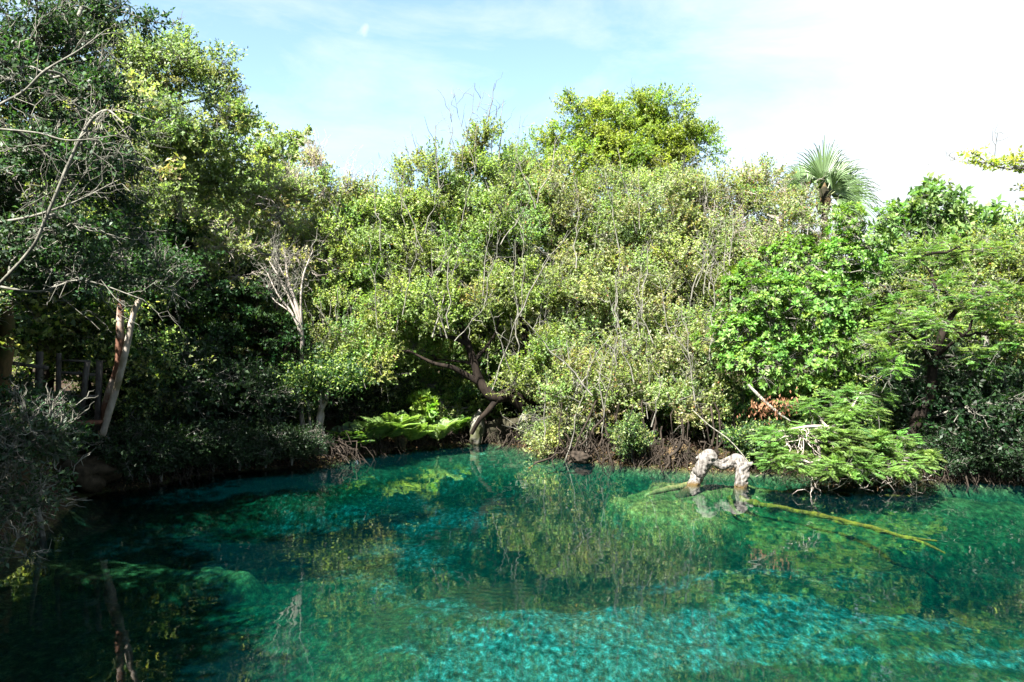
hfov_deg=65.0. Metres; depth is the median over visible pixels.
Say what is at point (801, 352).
forest tree
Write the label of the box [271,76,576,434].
spreading tree
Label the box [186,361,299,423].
undergrowth shrub
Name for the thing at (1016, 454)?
undergrowth shrub
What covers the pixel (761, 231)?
thin tree
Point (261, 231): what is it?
forest tree
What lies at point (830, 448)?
feathery shrub
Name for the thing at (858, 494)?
sunken branch
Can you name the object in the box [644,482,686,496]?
sunken log
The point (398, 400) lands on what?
undergrowth shrub
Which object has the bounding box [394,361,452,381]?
undergrowth shrub
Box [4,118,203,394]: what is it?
forest tree
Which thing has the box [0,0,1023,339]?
sky
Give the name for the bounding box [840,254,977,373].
forest tree
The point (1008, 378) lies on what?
undergrowth shrub
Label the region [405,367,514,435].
waterside shrub
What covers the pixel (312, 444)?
undergrowth shrub
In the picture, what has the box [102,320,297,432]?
undergrowth shrub
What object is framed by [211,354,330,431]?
undergrowth shrub
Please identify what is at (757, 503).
sunken branch
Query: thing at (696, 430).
undergrowth shrub
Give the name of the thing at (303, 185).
twiggy tree
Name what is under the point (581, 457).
rock
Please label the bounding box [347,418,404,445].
fern
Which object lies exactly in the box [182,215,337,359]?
forest tree
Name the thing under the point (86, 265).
grey branched tree
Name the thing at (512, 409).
undergrowth shrub
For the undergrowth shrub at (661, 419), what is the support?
on the ground
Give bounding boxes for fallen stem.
[692,410,747,461]
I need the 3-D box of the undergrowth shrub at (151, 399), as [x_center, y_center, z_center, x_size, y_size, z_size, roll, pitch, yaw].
[-8.324,1.308,18.131,2.353,2.290,3.160,0,0,-14]
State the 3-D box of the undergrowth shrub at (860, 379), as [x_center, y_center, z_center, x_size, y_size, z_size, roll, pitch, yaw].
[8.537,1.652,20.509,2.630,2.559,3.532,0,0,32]
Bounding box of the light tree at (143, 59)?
[20,0,268,424]
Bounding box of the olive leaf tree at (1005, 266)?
[871,210,1023,371]
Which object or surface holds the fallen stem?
on the undergrowth shrub at (740, 440)
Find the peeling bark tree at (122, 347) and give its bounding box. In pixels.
[98,232,210,445]
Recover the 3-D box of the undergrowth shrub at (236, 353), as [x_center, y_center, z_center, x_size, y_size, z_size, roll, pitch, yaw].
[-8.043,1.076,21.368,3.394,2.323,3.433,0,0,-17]
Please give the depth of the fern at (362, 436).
20.70 m
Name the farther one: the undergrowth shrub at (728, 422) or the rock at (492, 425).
the rock at (492, 425)
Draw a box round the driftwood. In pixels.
[676,449,752,504]
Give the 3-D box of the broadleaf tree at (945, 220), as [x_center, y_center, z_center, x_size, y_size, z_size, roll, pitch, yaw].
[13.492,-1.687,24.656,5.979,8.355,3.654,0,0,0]
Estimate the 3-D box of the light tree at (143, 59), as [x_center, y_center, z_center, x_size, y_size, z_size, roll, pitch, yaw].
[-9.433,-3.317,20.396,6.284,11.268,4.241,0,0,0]
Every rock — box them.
[60,454,122,493]
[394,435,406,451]
[469,409,484,450]
[483,417,523,443]
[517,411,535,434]
[570,450,592,463]
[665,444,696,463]
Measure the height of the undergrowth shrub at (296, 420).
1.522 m
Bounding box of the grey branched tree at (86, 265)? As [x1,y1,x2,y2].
[0,0,202,342]
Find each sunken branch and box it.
[727,495,944,553]
[816,489,927,497]
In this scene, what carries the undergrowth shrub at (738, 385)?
on the ground
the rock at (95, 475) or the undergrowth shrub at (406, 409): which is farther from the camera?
the undergrowth shrub at (406, 409)
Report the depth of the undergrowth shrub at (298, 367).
22.14 m
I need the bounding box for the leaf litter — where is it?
[102,428,1023,491]
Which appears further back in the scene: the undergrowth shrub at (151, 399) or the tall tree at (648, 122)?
the tall tree at (648, 122)
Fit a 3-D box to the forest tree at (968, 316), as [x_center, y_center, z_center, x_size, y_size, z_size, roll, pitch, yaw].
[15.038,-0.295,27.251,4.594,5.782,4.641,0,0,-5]
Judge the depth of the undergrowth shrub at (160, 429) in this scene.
16.64 m
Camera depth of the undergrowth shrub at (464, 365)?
25.60 m
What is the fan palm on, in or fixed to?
on the ground
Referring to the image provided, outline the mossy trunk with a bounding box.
[0,255,14,407]
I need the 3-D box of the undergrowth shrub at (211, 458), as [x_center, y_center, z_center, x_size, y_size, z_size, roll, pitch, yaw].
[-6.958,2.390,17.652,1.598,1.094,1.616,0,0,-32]
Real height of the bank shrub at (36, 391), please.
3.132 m
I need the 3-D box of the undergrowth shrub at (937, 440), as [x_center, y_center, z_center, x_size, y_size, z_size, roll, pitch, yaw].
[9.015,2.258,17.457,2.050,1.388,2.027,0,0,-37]
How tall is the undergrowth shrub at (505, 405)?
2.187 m
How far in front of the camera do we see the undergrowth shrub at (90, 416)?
17.16 m
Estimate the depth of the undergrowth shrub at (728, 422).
20.31 m
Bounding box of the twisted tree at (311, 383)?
[265,346,378,455]
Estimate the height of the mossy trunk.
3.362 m
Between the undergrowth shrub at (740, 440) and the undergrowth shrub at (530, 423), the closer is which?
the undergrowth shrub at (740, 440)
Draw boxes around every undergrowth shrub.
[55,369,170,432]
[58,415,179,484]
[84,350,198,426]
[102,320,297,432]
[109,407,208,476]
[130,417,221,480]
[149,344,248,425]
[164,425,232,475]
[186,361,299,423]
[190,417,266,471]
[195,413,274,470]
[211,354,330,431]
[216,347,271,419]
[227,411,308,469]
[259,346,337,404]
[260,421,334,465]
[269,391,323,429]
[290,347,408,419]
[311,381,369,426]
[335,363,422,426]
[377,375,415,415]
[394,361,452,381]
[400,358,482,419]
[429,362,505,425]
[483,359,555,417]
[488,383,511,420]
[514,403,578,448]
[535,358,622,429]
[549,416,595,454]
[602,372,650,428]
[603,408,660,462]
[619,353,722,433]
[670,378,733,438]
[697,379,777,443]
[718,416,785,468]
[719,369,835,444]
[801,358,888,438]
[820,346,909,392]
[826,391,931,452]
[858,339,1023,468]
[858,406,943,449]
[869,331,1023,389]
[875,376,993,438]
[877,412,977,476]
[881,351,993,396]
[920,427,1009,476]
[933,371,1023,430]
[939,438,1000,477]
[943,413,1023,481]
[966,338,1023,379]
[967,415,1023,477]
[970,417,1023,480]
[982,367,1023,416]
[1008,379,1023,423]
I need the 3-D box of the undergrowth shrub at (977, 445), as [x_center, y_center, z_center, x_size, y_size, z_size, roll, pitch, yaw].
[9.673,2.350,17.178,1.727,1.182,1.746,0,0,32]
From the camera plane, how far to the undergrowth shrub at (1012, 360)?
20.47 m
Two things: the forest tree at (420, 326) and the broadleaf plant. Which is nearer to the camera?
the broadleaf plant
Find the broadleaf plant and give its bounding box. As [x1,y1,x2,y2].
[406,389,440,439]
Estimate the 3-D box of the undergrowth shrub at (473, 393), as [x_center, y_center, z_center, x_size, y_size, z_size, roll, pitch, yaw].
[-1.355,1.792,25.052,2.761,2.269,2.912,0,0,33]
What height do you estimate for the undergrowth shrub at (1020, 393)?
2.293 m
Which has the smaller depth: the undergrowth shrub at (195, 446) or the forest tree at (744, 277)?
the undergrowth shrub at (195, 446)
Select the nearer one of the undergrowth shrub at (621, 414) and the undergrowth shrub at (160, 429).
the undergrowth shrub at (160, 429)
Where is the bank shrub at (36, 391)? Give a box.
[0,354,99,553]
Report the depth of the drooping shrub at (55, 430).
7.47 m
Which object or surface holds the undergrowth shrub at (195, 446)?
on the ground
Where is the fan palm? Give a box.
[772,135,884,358]
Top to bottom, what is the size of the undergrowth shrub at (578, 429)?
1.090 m
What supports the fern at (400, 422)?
on the ground
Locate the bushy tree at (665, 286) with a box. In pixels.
[482,111,774,472]
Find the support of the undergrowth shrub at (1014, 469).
on the ground
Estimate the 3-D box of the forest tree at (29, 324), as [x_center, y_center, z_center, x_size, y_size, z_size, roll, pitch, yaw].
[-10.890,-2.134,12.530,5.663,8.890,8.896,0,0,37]
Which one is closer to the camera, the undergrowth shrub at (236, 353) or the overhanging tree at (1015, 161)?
the overhanging tree at (1015, 161)
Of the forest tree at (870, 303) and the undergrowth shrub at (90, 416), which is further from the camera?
the forest tree at (870, 303)
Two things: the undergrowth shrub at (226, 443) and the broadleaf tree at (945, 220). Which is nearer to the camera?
the undergrowth shrub at (226, 443)
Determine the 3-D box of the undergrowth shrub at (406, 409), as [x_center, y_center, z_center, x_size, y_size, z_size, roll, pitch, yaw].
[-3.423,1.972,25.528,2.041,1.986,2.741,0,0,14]
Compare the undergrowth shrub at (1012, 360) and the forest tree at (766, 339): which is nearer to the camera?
the undergrowth shrub at (1012, 360)
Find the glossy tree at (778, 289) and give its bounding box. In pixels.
[689,199,911,444]
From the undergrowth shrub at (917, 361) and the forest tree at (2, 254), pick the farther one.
the undergrowth shrub at (917, 361)
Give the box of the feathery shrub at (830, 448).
[745,381,947,495]
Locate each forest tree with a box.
[0,50,185,381]
[0,110,8,257]
[0,153,93,363]
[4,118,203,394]
[10,118,274,353]
[12,181,231,394]
[12,353,66,394]
[14,197,216,425]
[128,140,309,351]
[136,199,258,360]
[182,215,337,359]
[203,161,339,347]
[234,198,335,287]
[236,236,343,357]
[280,263,408,347]
[333,273,451,373]
[385,243,541,376]
[442,224,573,369]
[494,216,655,366]
[566,207,720,372]
[662,224,785,373]
[681,220,827,383]
[742,258,865,383]
[802,271,899,367]
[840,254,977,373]
[916,274,994,353]
[949,201,1023,359]
[958,278,1020,354]
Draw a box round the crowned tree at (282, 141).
[232,119,314,349]
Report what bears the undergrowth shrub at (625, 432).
on the ground
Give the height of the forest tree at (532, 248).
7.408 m
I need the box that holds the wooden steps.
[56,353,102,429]
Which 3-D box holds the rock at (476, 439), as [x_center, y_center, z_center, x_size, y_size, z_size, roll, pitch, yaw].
[-1.023,2.604,23.408,0.459,1.295,0.710,0,0,0]
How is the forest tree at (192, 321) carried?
on the ground
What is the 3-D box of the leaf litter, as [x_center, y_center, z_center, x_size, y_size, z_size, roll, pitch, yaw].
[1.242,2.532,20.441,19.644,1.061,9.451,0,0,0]
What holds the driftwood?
on the ground
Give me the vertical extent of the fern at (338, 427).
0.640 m
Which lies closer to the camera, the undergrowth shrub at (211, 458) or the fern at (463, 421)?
the undergrowth shrub at (211, 458)
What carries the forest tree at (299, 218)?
on the ground
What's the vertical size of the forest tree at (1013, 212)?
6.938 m
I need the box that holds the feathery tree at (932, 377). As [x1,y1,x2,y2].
[853,219,1023,472]
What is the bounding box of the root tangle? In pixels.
[96,418,1023,499]
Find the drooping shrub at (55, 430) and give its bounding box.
[0,378,98,574]
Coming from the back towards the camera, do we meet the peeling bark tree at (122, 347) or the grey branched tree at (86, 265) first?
the peeling bark tree at (122, 347)
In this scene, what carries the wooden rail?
on the ground
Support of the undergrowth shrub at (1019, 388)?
on the ground
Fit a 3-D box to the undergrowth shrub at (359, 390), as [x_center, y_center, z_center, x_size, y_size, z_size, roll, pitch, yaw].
[-5.199,1.165,24.724,4.053,2.774,4.099,0,0,-24]
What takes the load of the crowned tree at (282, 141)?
on the ground
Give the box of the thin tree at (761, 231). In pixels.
[700,151,853,375]
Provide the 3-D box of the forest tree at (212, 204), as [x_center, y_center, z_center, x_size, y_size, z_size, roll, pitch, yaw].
[-10.732,-2.539,24.211,6.674,9.279,8.240,0,0,37]
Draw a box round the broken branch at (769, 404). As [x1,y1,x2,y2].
[737,384,801,424]
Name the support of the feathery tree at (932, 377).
on the ground
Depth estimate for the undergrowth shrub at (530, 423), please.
21.71 m
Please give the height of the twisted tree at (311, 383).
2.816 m
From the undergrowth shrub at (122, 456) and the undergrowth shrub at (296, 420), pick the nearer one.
the undergrowth shrub at (122, 456)
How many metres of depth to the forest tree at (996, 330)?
25.10 m
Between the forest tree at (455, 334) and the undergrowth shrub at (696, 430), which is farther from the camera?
the forest tree at (455, 334)
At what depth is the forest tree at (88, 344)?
16.72 m
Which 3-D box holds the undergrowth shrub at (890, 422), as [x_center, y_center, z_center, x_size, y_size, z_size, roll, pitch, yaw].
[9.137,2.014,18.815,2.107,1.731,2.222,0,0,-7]
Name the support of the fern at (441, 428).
on the ground
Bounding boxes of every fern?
[324,422,377,451]
[327,425,355,449]
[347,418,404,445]
[357,410,421,439]
[403,417,434,442]
[421,418,463,440]
[438,414,472,432]
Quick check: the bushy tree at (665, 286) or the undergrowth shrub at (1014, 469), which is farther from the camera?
the bushy tree at (665, 286)
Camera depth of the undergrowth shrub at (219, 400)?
18.31 m
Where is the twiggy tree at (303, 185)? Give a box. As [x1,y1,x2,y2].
[169,128,388,354]
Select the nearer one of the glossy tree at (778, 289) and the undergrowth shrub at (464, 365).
the glossy tree at (778, 289)
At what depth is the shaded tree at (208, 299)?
20.14 m
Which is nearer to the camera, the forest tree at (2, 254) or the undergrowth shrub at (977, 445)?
the forest tree at (2, 254)
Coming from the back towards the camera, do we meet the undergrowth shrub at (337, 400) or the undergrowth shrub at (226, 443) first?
the undergrowth shrub at (337, 400)
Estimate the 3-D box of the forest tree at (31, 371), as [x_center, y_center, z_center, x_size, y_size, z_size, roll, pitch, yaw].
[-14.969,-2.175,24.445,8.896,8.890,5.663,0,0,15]
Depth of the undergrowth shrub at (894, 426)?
18.58 m
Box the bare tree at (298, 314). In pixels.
[251,228,323,433]
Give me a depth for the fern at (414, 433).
22.07 m
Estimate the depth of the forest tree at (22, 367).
22.60 m
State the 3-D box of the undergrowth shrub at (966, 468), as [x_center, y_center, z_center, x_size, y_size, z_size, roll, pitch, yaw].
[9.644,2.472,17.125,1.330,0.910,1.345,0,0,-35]
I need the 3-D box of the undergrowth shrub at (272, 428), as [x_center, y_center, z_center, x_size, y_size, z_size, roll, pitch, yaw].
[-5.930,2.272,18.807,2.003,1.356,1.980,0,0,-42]
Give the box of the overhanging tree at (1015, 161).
[941,127,1023,191]
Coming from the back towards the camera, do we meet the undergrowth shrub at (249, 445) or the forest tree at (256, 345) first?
the forest tree at (256, 345)
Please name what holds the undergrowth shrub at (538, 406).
on the ground
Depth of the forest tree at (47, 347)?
16.24 m
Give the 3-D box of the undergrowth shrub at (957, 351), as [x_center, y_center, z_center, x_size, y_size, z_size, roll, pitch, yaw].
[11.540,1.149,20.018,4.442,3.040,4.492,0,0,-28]
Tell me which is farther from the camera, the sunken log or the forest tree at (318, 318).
the forest tree at (318, 318)
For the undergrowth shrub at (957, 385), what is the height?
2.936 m
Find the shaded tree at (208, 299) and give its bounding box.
[109,191,331,423]
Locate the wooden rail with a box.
[12,351,48,400]
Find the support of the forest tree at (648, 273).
on the ground
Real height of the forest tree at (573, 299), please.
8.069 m
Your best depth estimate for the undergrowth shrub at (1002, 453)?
16.77 m
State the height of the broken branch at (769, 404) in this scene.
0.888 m
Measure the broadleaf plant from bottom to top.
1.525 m
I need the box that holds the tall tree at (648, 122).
[494,79,734,211]
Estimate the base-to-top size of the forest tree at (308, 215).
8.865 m
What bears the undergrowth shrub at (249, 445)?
on the ground
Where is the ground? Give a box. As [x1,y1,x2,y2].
[0,345,1023,681]
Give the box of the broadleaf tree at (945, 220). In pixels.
[861,161,1023,343]
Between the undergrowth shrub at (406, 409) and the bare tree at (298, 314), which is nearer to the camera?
the bare tree at (298, 314)
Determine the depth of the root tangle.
19.09 m
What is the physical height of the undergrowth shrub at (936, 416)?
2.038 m
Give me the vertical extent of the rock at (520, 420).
0.673 m

